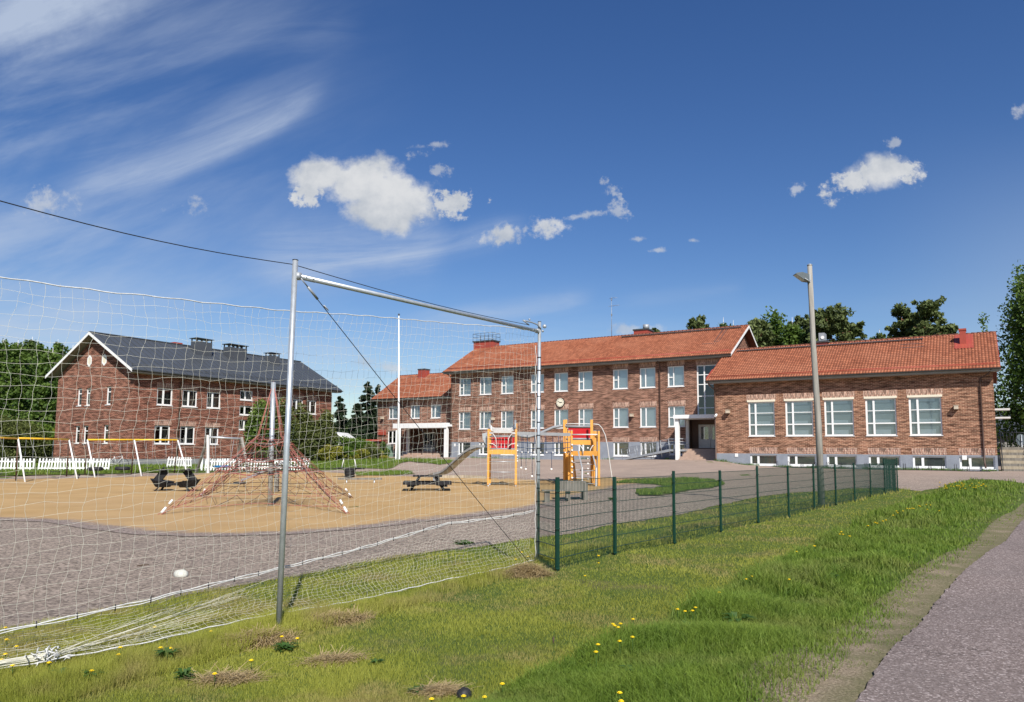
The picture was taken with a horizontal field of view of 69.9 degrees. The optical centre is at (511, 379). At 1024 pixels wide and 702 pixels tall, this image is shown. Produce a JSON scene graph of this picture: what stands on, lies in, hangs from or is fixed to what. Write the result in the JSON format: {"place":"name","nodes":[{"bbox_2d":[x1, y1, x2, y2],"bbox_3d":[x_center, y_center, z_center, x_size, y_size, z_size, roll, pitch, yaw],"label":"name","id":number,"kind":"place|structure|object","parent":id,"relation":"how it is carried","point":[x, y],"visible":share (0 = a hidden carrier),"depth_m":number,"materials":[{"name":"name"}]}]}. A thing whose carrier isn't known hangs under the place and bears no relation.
{"place":"outdoors","nodes":[
{"label":"outdoors","id":0,"kind":"place"},
{"bbox_2d":[0,456,453,475],"bbox_3d":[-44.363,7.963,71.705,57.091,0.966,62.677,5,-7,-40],"label":"lawn","id":1,"kind":"structure","parent":0,"point":[386,463],"depth_m":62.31,"materials":[{"name":"plant"}]},
{"bbox_2d":[0,339,9,410],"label":"birch tree","id":2,"kind":"object","parent":1,"relation":"on","point":[3,349],"visible":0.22,"depth_m":84.27,"materials":[{"name":"green plant"}]},
{"bbox_2d":[0,412,30,463],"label":"bush","id":3,"kind":"object","parent":1,"relation":"on","point":[9,430],"visible":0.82,"depth_m":59.69,"materials":[{"name":"green plant"}]},
{"bbox_2d":[0,339,34,421],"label":"birch tree","id":4,"kind":"object","parent":1,"relation":"on","point":[10,368],"visible":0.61,"depth_m":77.55,"materials":[{"name":"green plant"}]},
{"bbox_2d":[0,458,34,469],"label":"picket fence","id":5,"kind":"object","parent":1,"relation":"on","point":[14,461],"visible":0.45,"depth_m":51.44,"materials":[{"name":"white paint"}]},
{"bbox_2d":[1,417,51,462],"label":"bush","id":6,"kind":"object","parent":1,"relation":"on","point":[38,448],"visible":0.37,"depth_m":61.59,"materials":[{"name":"green plant"}]},
{"bbox_2d":[23,337,39,411],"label":"birch tree","id":7,"kind":"object","parent":1,"relation":"on","point":[31,343],"visible":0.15,"depth_m":88.10,"materials":[{"name":"green plant"}]},
{"bbox_2d":[19,422,54,462],"bbox_3d":[-41.081,5.610,63.699,4.750,3.838,2.387,0,-5,0],"label":"bush","id":8,"kind":"object","parent":1,"relation":"on","point":[52,434],"visible":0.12,"depth_m":63.55,"materials":[{"name":"green plant"}]},
{"bbox_2d":[26,343,52,458],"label":"birch tree","id":9,"kind":"object","parent":1,"relation":"on","point":[36,360],"visible":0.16,"depth_m":81.86,"materials":[{"name":"green plant"}]},
{"bbox_2d":[22,349,62,460],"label":"birch tree","id":10,"kind":"object","parent":1,"relation":"on","point":[39,405],"visible":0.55,"depth_m":75.55,"materials":[{"name":"green plant"}]},
{"bbox_2d":[37,458,109,469],"bbox_3d":[-31.098,6.061,52.066,4.724,0.956,0.044,1,-6,-10],"label":"picket fence","id":11,"kind":"object","parent":1,"relation":"on","point":[75,461],"visible":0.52,"depth_m":52.02,"materials":[{"name":"white paint"}]},
{"bbox_2d":[45,331,342,465],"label":"apartment house","id":12,"kind":"structure","parent":1,"relation":"on","point":[146,375],"depth_m":61.35,"materials":[{"name":"red brick"}]},
{"bbox_2d":[154,420,171,444],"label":"window","id":13,"kind":"structure","parent":12,"relation":"in","point":[161,431],"depth_m":59.51,"materials":[{"name":"white paint"}]},
{"bbox_2d":[156,382,173,405],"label":"window","id":14,"kind":"structure","parent":12,"relation":"in","point":[167,401],"depth_m":59.54,"materials":[{"name":"white paint"}]},
{"bbox_2d":[180,421,195,444],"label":"window","id":15,"kind":"structure","parent":12,"relation":"in","point":[188,432],"depth_m":61.45,"materials":[{"name":"white paint"}]},
{"bbox_2d":[182,384,198,407],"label":"window","id":16,"kind":"structure","parent":12,"relation":"in","point":[188,394],"depth_m":61.57,"materials":[{"name":"white paint"}]},
{"bbox_2d":[204,422,219,444],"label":"window","id":17,"kind":"structure","parent":12,"relation":"in","point":[208,426],"depth_m":63.46,"materials":[{"name":"white paint"}]},
{"bbox_2d":[206,387,221,408],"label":"window","id":18,"kind":"structure","parent":12,"relation":"in","point":[212,401],"depth_m":63.83,"materials":[{"name":"white paint"}]},
{"bbox_2d":[204,458,309,469],"bbox_3d":[-19.699,6.575,56.895,7.724,0.962,0.069,2,-6,-19],"label":"picket fence","id":19,"kind":"object","parent":1,"relation":"on","point":[217,461],"visible":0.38,"depth_m":56.33,"materials":[{"name":"white paint"}]},
{"bbox_2d":[243,398,276,464],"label":"tall bush","id":20,"kind":"object","parent":1,"relation":"on","point":[253,416],"visible":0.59,"depth_m":65.79,"materials":[{"name":"green plant"}]},
{"bbox_2d":[274,396,301,460],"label":"tall bush","id":21,"kind":"object","parent":1,"relation":"on","point":[294,434],"visible":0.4,"depth_m":68.23,"materials":[{"name":"green plant"}]},
{"bbox_2d":[289,403,321,461],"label":"tall bush","id":22,"kind":"object","parent":1,"relation":"on","point":[305,416],"visible":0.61,"depth_m":70.41,"materials":[{"name":"green plant"}]},
{"bbox_2d":[315,409,337,457],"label":"tall bush","id":23,"kind":"object","parent":1,"relation":"on","point":[328,430],"visible":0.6,"depth_m":72.37,"materials":[{"name":"green plant"}]},
{"bbox_2d":[318,445,343,461],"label":"garden shrub","id":24,"kind":"object","parent":1,"relation":"on","point":[324,455],"visible":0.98,"depth_m":70.11,"materials":[{"name":"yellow plant"}]},
{"bbox_2d":[335,435,362,450],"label":"bush","id":25,"kind":"object","parent":1,"relation":"on","point":[341,442],"visible":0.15,"depth_m":78.04,"materials":[{"name":"green plant"}]},
{"bbox_2d":[395,314,400,458],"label":"flagpole","id":26,"kind":"object","parent":1,"relation":"on","point":[397,442],"visible":0.86,"depth_m":68.76,"materials":[{"name":"white metal"}]},
{"bbox_2d":[0,461,1023,701],"bbox_3d":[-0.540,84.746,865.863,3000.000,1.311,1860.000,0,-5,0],"label":"ground","id":27,"kind":"structure","parent":0,"point":[798,529],"depth_m":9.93,"materials":[{"name":"green plant"}]},
{"bbox_2d":[175,661,278,689],"bbox_3d":[-2.293,2.399,5.848,0.833,0.223,0.524,0,-5,0],"label":"straw clump","id":28,"kind":"object","parent":27,"relation":"on","point":[234,676],"visible":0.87,"depth_m":5.83,"materials":[{"name":"beige plant"}]},
{"bbox_2d":[210,622,308,652],"bbox_3d":[-2.426,2.458,6.960,1.058,0.281,0.626,3,-6,-25],"label":"straw clump","id":29,"kind":"object","parent":27,"relation":"on","point":[267,642],"visible":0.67,"depth_m":6.91,"materials":[{"name":"beige plant"}]},
{"bbox_2d":[0,471,650,535],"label":"sand area","id":30,"kind":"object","parent":27,"relation":"on","point":[50,506],"visible":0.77,"depth_m":27.45,"materials":[{"name":"beige sand"}]},
{"bbox_2d":[0,437,185,481],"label":"swing set","id":31,"kind":"object","parent":30,"relation":"on","point":[93,468],"visible":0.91,"depth_m":47.52,"materials":[{"name":"white paint"}]},
{"bbox_2d":[150,467,200,491],"bbox_3d":[-15.865,4.774,34.539,2.560,1.231,0.840,0,-6,6],"label":"play boat","id":32,"kind":"object","parent":30,"relation":"on","point":[158,479],"visible":0.9,"depth_m":34.41,"materials":[{"name":"black wood"}]},
{"bbox_2d":[195,435,249,472],"bbox_3d":[-20.723,5.468,52.521,2.778,2.940,3.612,5,-7,-40],"label":"basket swing","id":33,"kind":"object","parent":30,"relation":"on","point":[207,442],"visible":0.71,"depth_m":52.31,"materials":[{"name":"white paint"}]},
{"bbox_2d":[157,382,352,514],"bbox_3d":[-9.047,2.511,26.906,6.353,4.742,9.174,1,-6,-11],"label":"rope pyramid","id":34,"kind":"object","parent":30,"relation":"on","point":[270,457],"visible":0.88,"depth_m":25.91,"materials":[{"name":"fabric"}]},
{"bbox_2d":[403,475,451,490],"bbox_3d":[-4.217,5.249,36.558,2.380,0.942,1.900,1,-6,-6],"label":"picnic table","id":35,"kind":"object","parent":30,"relation":"on","point":[441,484],"visible":0.86,"depth_m":35.92,"materials":[{"name":"black wood"}]},
{"bbox_2d":[433,419,612,485],"bbox_3d":[0.066,4.236,41.949,11.041,4.004,4.979,-1,-6,12],"label":"climbing frame","id":36,"kind":"object","parent":30,"relation":"on","point":[578,435],"visible":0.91,"depth_m":41.10,"materials":[{"name":"orange painted steel"},{"name":"red plastic"},{"name":"steel"}]},
{"bbox_2d":[541,481,587,501],"bbox_3d":[2.040,4.447,28.715,1.850,0.910,1.150,1,-6,-4],"label":"wooden bench","id":37,"kind":"object","parent":30,"relation":"on","point":[571,489],"visible":0.56,"depth_m":28.73,"materials":[{"name":"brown wood"}]},
{"bbox_2d":[289,645,376,668],"bbox_3d":[-1.572,2.448,6.409,0.817,0.201,0.536,2,-6,-20],"label":"straw clump","id":38,"kind":"object","parent":27,"relation":"on","point":[322,656],"visible":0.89,"depth_m":6.39,"materials":[{"name":"beige plant"}]},
{"bbox_2d":[333,396,348,432],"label":"spruce tree","id":39,"kind":"object","parent":27,"relation":"on","point":[340,411],"visible":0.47,"depth_m":107.66,"materials":[{"name":"green plant"}]},
{"bbox_2d":[303,605,380,628],"bbox_3d":[-1.914,2.574,7.853,1.192,0.234,0.608,5,-7,-40],"label":"straw clump","id":40,"kind":"object","parent":27,"relation":"on","point":[358,618],"visible":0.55,"depth_m":7.88,"materials":[{"name":"beige plant"}]},
{"bbox_2d":[346,403,368,439],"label":"spruce tree","id":41,"kind":"object","parent":27,"relation":"on","point":[354,419],"visible":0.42,"depth_m":101.52,"materials":[{"name":"green plant"}]},
{"bbox_2d":[345,381,377,437],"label":"spruce tree","id":42,"kind":"object","parent":27,"relation":"on","point":[368,391],"visible":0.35,"depth_m":104.02,"materials":[{"name":"green plant"}]},
{"bbox_2d":[364,414,377,438],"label":"spruce tree","id":43,"kind":"object","parent":27,"relation":"on","point":[372,427],"visible":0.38,"depth_m":97.57,"materials":[{"name":"green plant"}]},
{"bbox_2d":[276,259,546,627],"bbox_3d":[-0.924,0.932,9.892,0.175,4.346,5.561,-3,-6,31],"label":"goal frame","id":44,"kind":"object","parent":27,"relation":"on","point":[296,275],"visible":0.95,"depth_m":7.68,"materials":[{"name":"metal"}]},
{"bbox_2d":[0,200,528,324],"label":"steel cable","id":45,"kind":"object","parent":44,"relation":"attached to","point":[235,255],"visible":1,"depth_m":6.95,"materials":[{"name":"grey metal"}]},
{"bbox_2d":[0,277,540,668],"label":"ball net","id":46,"kind":"object","parent":44,"relation":"hanging from","point":[40,657],"visible":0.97,"depth_m":7.55,"materials":[{"name":"white fabric"}]},
{"bbox_2d":[301,278,528,561],"bbox_3d":[-0.931,0.961,9.651,0.045,3.648,5.001,-3,-6,31],"label":"guy wire","id":47,"kind":"object","parent":44,"relation":"attached to","point":[315,296],"visible":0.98,"depth_m":8.75,"materials":[{"name":"metal"}]},
{"bbox_2d":[404,677,478,700],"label":"straw clump","id":48,"kind":"object","parent":27,"relation":"on","point":[446,688],"visible":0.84,"depth_m":5.56,"materials":[{"name":"beige plant"}]},
{"bbox_2d":[0,457,1023,629],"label":"gravel yard","id":49,"kind":"structure","parent":27,"relation":"on","point":[918,480],"depth_m":15.87,"materials":[{"name":"grey gravel"}]},
{"bbox_2d":[370,368,451,456],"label":"school annex","id":50,"kind":"object","parent":49,"relation":"on","point":[440,422],"visible":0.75,"depth_m":86.23,"materials":[{"name":"brown brick"}]},
{"bbox_2d":[424,432,435,450],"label":"door","id":51,"kind":"structure","parent":50,"relation":"in","point":[432,435],"depth_m":86.40,"materials":[{"name":"brown paint"}]},
{"bbox_2d":[442,297,757,459],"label":"school building","id":52,"kind":"structure","parent":49,"relation":"on","point":[657,386],"depth_m":70.80,"materials":[{"name":"brown brick"}]},
{"bbox_2d":[458,407,470,429],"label":"window","id":53,"kind":"structure","parent":52,"relation":"in","point":[465,414],"depth_m":79.01,"materials":[{"name":"white paint"}]},
{"bbox_2d":[459,373,470,395],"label":"window","id":54,"kind":"structure","parent":52,"relation":"in","point":[463,387],"depth_m":79.36,"materials":[{"name":"glass"}]},
{"bbox_2d":[479,372,491,394],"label":"window","id":55,"kind":"structure","parent":52,"relation":"in","point":[487,388],"depth_m":77.92,"materials":[{"name":"glass"}]},
{"bbox_2d":[479,406,491,429],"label":"window","id":56,"kind":"structure","parent":52,"relation":"in","point":[483,419],"depth_m":77.58,"materials":[{"name":"white paint"}]},
{"bbox_2d":[500,406,513,427],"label":"window","id":57,"kind":"structure","parent":52,"relation":"in","point":[508,423],"depth_m":76.13,"materials":[{"name":"glass"}]},
{"bbox_2d":[501,371,513,393],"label":"window","id":58,"kind":"structure","parent":52,"relation":"in","point":[508,380],"depth_m":76.47,"materials":[{"name":"glass"}]},
{"bbox_2d":[530,369,543,392],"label":"window","id":59,"kind":"structure","parent":52,"relation":"in","point":[533,378],"depth_m":74.62,"materials":[{"name":"white paint"}]},
{"bbox_2d":[530,405,544,428],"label":"window","id":60,"kind":"structure","parent":52,"relation":"in","point":[533,418],"depth_m":74.17,"materials":[{"name":"glass"}]},
{"bbox_2d":[554,367,567,391],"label":"window","id":61,"kind":"structure","parent":52,"relation":"in","point":[561,379],"depth_m":73.06,"materials":[{"name":"glass"}]},
{"bbox_2d":[554,404,568,428],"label":"window","id":62,"kind":"structure","parent":52,"relation":"in","point":[562,412],"depth_m":72.75,"materials":[{"name":"white paint"}]},
{"bbox_2d":[578,366,592,390],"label":"window","id":63,"kind":"structure","parent":52,"relation":"in","point":[586,376],"depth_m":71.61,"materials":[{"name":"glass"}]},
{"bbox_2d":[578,403,592,424],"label":"window","id":64,"kind":"structure","parent":52,"relation":"in","point":[585,415],"depth_m":71.29,"materials":[{"name":"glass"}]},
{"bbox_2d":[612,364,627,389],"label":"window","id":65,"kind":"structure","parent":52,"relation":"in","point":[620,376],"depth_m":69.66,"materials":[{"name":"glass"}]},
{"bbox_2d":[612,402,628,427],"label":"window","id":66,"kind":"structure","parent":52,"relation":"in","point":[620,415],"depth_m":69.32,"materials":[{"name":"glass"}]},
{"bbox_2d":[613,437,628,456],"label":"window","id":67,"kind":"structure","parent":52,"relation":"in","point":[619,442],"depth_m":68.98,"materials":[{"name":"glass"}]},
{"bbox_2d":[639,362,655,388],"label":"window","id":68,"kind":"structure","parent":52,"relation":"in","point":[647,375],"depth_m":68.21,"materials":[{"name":"glass"}]},
{"bbox_2d":[639,401,656,427],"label":"window","id":69,"kind":"structure","parent":52,"relation":"in","point":[647,414],"depth_m":67.85,"materials":[{"name":"glass"}]},
{"bbox_2d":[640,437,656,456],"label":"window","id":70,"kind":"structure","parent":52,"relation":"in","point":[643,440],"depth_m":67.53,"materials":[{"name":"white paint"}]},
{"bbox_2d":[667,360,684,386],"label":"window","id":71,"kind":"structure","parent":52,"relation":"in","point":[675,372],"depth_m":66.75,"materials":[{"name":"glass"}]},
{"bbox_2d":[667,400,684,426],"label":"window","id":72,"kind":"structure","parent":52,"relation":"in","point":[676,407],"depth_m":66.44,"materials":[{"name":"glass"}]},
{"bbox_2d":[698,424,714,447],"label":"door","id":73,"kind":"structure","parent":52,"relation":"in","point":[706,432],"depth_m":65.41,"materials":[{"name":"white paint"}]},
{"bbox_2d":[696,358,719,413],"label":"window","id":74,"kind":"structure","parent":52,"relation":"in","point":[705,394],"depth_m":65.37,"materials":[{"name":"glass"}]},
{"bbox_2d":[617,479,724,494],"bbox_3d":[8.115,5.187,35.721,5.741,0.331,11.462,0,-5,0],"label":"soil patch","id":75,"kind":"object","parent":49,"relation":"on","point":[667,487],"visible":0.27,"depth_m":35.31,"materials":[{"name":"plant"}]},
{"bbox_2d":[617,476,724,493],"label":"patch grass","id":76,"kind":"structure","parent":75,"relation":"on","point":[688,484],"depth_m":37.57,"materials":[{"name":"green plant"}]},
{"bbox_2d":[746,317,778,346],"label":"tree","id":77,"kind":"object","parent":49,"relation":"on","point":[762,335],"visible":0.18,"depth_m":91.80,"materials":[{"name":"green plant"}]},
{"bbox_2d":[760,306,787,345],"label":"birch tree","id":78,"kind":"object","parent":49,"relation":"on","point":[774,317],"visible":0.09,"depth_m":96.70,"materials":[{"name":"green plant"}]},
{"bbox_2d":[780,321,806,344],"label":"birch tree","id":79,"kind":"object","parent":49,"relation":"on","point":[792,333],"visible":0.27,"depth_m":92.74,"materials":[{"name":"green plant"}]},
{"bbox_2d":[714,459,999,470],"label":"wall weeds","id":80,"kind":"object","parent":49,"relation":"on","point":[933,468],"depth_m":51.59,"materials":[{"name":"green plant"}]},
{"bbox_2d":[877,302,920,338],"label":"pine tree","id":81,"kind":"object","parent":49,"relation":"on","point":[905,324],"visible":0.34,"depth_m":90.43,"materials":[{"name":"green plant"}]},
{"bbox_2d":[977,261,1023,454],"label":"weeping birch","id":82,"kind":"object","parent":49,"relation":"on","point":[1014,384],"visible":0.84,"depth_m":67.50,"materials":[{"name":"green plant"}]},
{"bbox_2d":[497,560,561,578],"bbox_3d":[0.251,2.834,10.952,1.012,0.347,0.737,0,-5,0],"label":"straw clump","id":83,"kind":"object","parent":27,"relation":"on","point":[531,571],"visible":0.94,"depth_m":10.86,"materials":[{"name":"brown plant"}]},
{"bbox_2d":[686,314,710,329],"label":"pine tree","id":84,"kind":"object","parent":27,"relation":"on","point":[697,323],"visible":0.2,"depth_m":112.79,"materials":[{"name":"green plant"}]},
{"bbox_2d":[538,458,898,570],"bbox_3d":[8.882,3.321,22.168,0.868,1.792,27.262,-4,-7,38],"label":"fence","id":85,"kind":"object","parent":27,"relation":"on","point":[698,502],"visible":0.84,"depth_m":16.26,"materials":[{"name":"green metal"}]},
{"bbox_2d":[793,264,824,505],"bbox_3d":[9.525,0.323,23.438,0.753,8.233,0.308,0,-5,0],"label":"lamp post","id":86,"kind":"object","parent":27,"relation":"on","point":[805,277],"visible":0.95,"depth_m":23.47,"materials":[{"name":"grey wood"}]},
{"bbox_2d":[803,302,854,342],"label":"pine tree","id":87,"kind":"object","parent":27,"relation":"on","point":[830,320],"visible":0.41,"depth_m":88.25,"materials":[{"name":"green plant"}]},
{"bbox_2d":[837,321,867,340],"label":"pine tree","id":88,"kind":"object","parent":27,"relation":"on","point":[856,330],"visible":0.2,"depth_m":91.50,"materials":[{"name":"green plant"}]},
{"bbox_2d":[705,328,1000,470],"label":"school wing","id":89,"kind":"structure","parent":27,"relation":"on","point":[898,398],"depth_m":54.67,"materials":[{"name":"clay tile"},{"name":"reddish-brown brick"},{"name":"white paint"}]},
{"bbox_2d":[746,394,775,436],"bbox_3d":[19.785,2.859,58.086,2.260,3.350,0.310,-3,-7,32],"label":"window","id":90,"kind":"structure","parent":89,"relation":"in","point":[761,406],"depth_m":58.15,"materials":[{"name":"glass"}]},
{"bbox_2d":[749,448,777,465],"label":"window","id":91,"kind":"structure","parent":89,"relation":"in","point":[763,460],"depth_m":57.69,"materials":[{"name":"white paint"}]},
{"bbox_2d":[783,393,813,436],"bbox_3d":[22.180,2.728,56.572,2.260,3.350,0.310,-3,-7,32],"label":"window","id":92,"kind":"structure","parent":89,"relation":"in","point":[799,411],"depth_m":56.63,"materials":[{"name":"glass"}]},
{"bbox_2d":[786,448,815,466],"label":"window","id":93,"kind":"structure","parent":89,"relation":"in","point":[795,460],"depth_m":56.21,"materials":[{"name":"white paint"}]},
{"bbox_2d":[822,391,854,435],"bbox_3d":[24.571,2.598,55.063,2.260,3.350,0.310,-3,-7,32],"label":"window","id":94,"kind":"structure","parent":89,"relation":"in","point":[838,406],"depth_m":55.12,"materials":[{"name":"glass"}]},
{"bbox_2d":[826,448,857,466],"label":"window","id":95,"kind":"structure","parent":89,"relation":"in","point":[832,459],"depth_m":54.72,"materials":[{"name":"glass"}]},
{"bbox_2d":[863,390,897,435],"bbox_3d":[26.958,2.468,53.556,2.260,3.350,0.310,-3,-7,32],"label":"window","id":96,"kind":"structure","parent":89,"relation":"in","point":[880,405],"depth_m":53.61,"materials":[{"name":"white paint"}]},
{"bbox_2d":[867,448,900,467],"bbox_3d":[27.007,5.696,53.159,2.170,1.430,0.240,-3,-7,32],"label":"window","id":97,"kind":"structure","parent":89,"relation":"in","point":[873,460],"depth_m":53.21,"materials":[{"name":"white paint"}]},
{"bbox_2d":[906,388,942,435],"bbox_3d":[29.351,2.338,52.044,2.260,3.350,0.310,-3,-7,32],"label":"window","id":98,"kind":"structure","parent":89,"relation":"in","point":[925,410],"depth_m":52.10,"materials":[{"name":"white paint"}]},
{"bbox_2d":[911,448,946,468],"bbox_3d":[29.409,5.565,51.642,2.170,1.430,0.240,-3,-7,32],"label":"window","id":99,"kind":"structure","parent":89,"relation":"in","point":[919,461],"depth_m":51.67,"materials":[{"name":"glass"}]},
{"bbox_2d":[958,448,995,469],"bbox_3d":[31.808,5.434,50.128,2.170,1.430,0.240,-3,-7,32],"label":"window","id":100,"kind":"structure","parent":89,"relation":"in","point":[974,462],"depth_m":50.15,"materials":[{"name":"white paint"}]},
{"bbox_2d":[720,504,1023,701],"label":"road shoulder","id":101,"kind":"object","parent":27,"relation":"on","point":[849,684],"visible":0.73,"depth_m":7.07},
{"bbox_2d":[724,513,1019,701],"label":"shoulder grass","id":102,"kind":"structure","parent":101,"relation":"on","point":[886,639],"depth_m":6.71,"materials":[{"name":"green plant"}]},
{"bbox_2d":[909,295,954,336],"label":"pine tree","id":103,"kind":"object","parent":27,"relation":"on","point":[926,314],"visible":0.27,"depth_m":86.69,"materials":[{"name":"green plant"}]},
{"bbox_2d":[998,432,1023,470],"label":"wooden stairs","id":104,"kind":"structure","parent":27,"relation":"on","point":[1011,458],"depth_m":51.19,"materials":[{"name":"brown wood"}]},
{"bbox_2d":[0,0,1023,421],"label":"sky","id":105,"kind":"structure","parent":0,"point":[548,162],"materials":[{"name":"blue"}]},
{"bbox_2d":[428,477,1023,701],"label":"verge grass","id":106,"kind":"structure","parent":0,"point":[674,672],"depth_m":7.59,"materials":[{"name":"green plant"}]},
{"bbox_2d":[855,520,1023,701],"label":"road","id":107,"kind":"structure","parent":0,"point":[963,641],"depth_m":6.33,"materials":[{"name":"grey asphalt"}]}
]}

